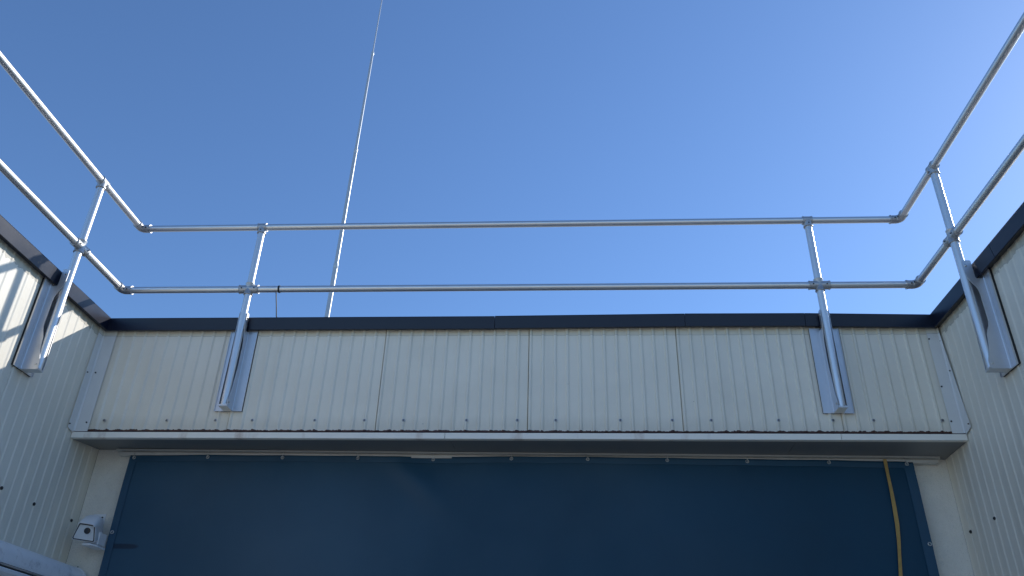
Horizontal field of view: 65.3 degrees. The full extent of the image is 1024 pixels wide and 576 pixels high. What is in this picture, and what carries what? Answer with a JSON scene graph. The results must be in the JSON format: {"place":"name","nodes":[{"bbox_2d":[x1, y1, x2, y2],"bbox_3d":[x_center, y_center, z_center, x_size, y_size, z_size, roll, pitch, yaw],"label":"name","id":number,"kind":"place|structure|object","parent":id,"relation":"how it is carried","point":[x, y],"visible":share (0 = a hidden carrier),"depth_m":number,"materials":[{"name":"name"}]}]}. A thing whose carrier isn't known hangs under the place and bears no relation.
{"place":"outdoors","nodes":[
{"label":"outdoors","id":0,"kind":"place"},
{"bbox_2d":[0,0,1023,317],"label":"sky","id":1,"kind":"structure","parent":0,"point":[194,112],"materials":[{"name":"blue"}]},
{"label":"ground","id":2,"kind":"structure","parent":0,"visible":0},
{"bbox_2d":[0,215,110,563],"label":"clad wall","id":3,"kind":"structure","parent":2,"relation":"on","point":[47,463],"depth_m":5.03,"materials":[{"name":"white metal"}]},
{"bbox_2d":[0,540,85,575],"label":"awning cassette","id":4,"kind":"object","parent":3,"relation":"attached to","point":[15,560],"visible":1,"depth_m":4.63,"materials":[{"name":"paint"}]},
{"bbox_2d":[66,450,973,575],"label":"plaster wall","id":5,"kind":"structure","parent":2,"relation":"on","point":[951,553],"depth_m":5.22,"materials":[{"name":"grey paint"}]},
{"bbox_2d":[72,514,107,549],"bbox_3d":[-2.759,1.576,5.248,0.186,0.251,0.283,0,-30,4],"label":"security camera","id":6,"kind":"object","parent":5,"relation":"attached to","point":[89,531],"visible":0.99,"depth_m":5.16,"materials":[{"name":"paint"}]},
{"bbox_2d":[930,202,1023,575],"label":"clad wall","id":7,"kind":"structure","parent":2,"relation":"on","point":[985,464],"depth_m":4.67,"materials":[{"name":"white metal"}]},
{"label":"roof","id":8,"kind":"structure","parent":7,"relation":"attached to","visible":0},
{"bbox_2d":[325,0,381,316],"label":"antenna mast","id":9,"kind":"object","parent":8,"relation":"on","point":[332,282],"visible":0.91,"depth_m":8.16,"materials":[{"name":"white metal"}]},
{"bbox_2d":[68,313,970,459],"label":"fascia","id":10,"kind":"structure","parent":8,"relation":"attached to","point":[721,383],"depth_m":5.35,"materials":[{"name":"metal"}]},
{"bbox_2d":[0,13,1023,413],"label":"guard rail","id":11,"kind":"object","parent":10,"relation":"attached to","point":[998,349],"visible":1,"depth_m":5.34,"materials":[{"name":"metal"}]},
{"bbox_2d":[276,285,280,316],"bbox_3d":[-1.666,0.305,5.779,0.034,0.509,0.451,0,-30,4],"label":"cable","id":12,"kind":"object","parent":11,"relation":"hanging from","point":[276,299],"visible":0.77,"depth_m":5.70,"materials":[{"name":"black rubber"}]},
{"bbox_2d":[116,448,939,464],"bbox_3d":[0.011,1.135,5.420,5.566,0.072,0.067,0,-30,4],"label":"curtain rail","id":13,"kind":"object","parent":10,"relation":"attached to","point":[915,460],"visible":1,"depth_m":5.41,"materials":[{"name":"metal"}]},
{"bbox_2d":[98,452,938,575],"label":"curtain","id":14,"kind":"object","parent":13,"relation":"hanging from","point":[243,515],"visible":1,"depth_m":5.19,"materials":[{"name":"fabric"}]},
{"bbox_2d":[883,459,902,575],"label":"webbing strap","id":15,"kind":"object","parent":13,"relation":"hanging from","point":[896,519],"visible":1,"depth_m":5.02,"materials":[{"name":"fabric"}]}
]}

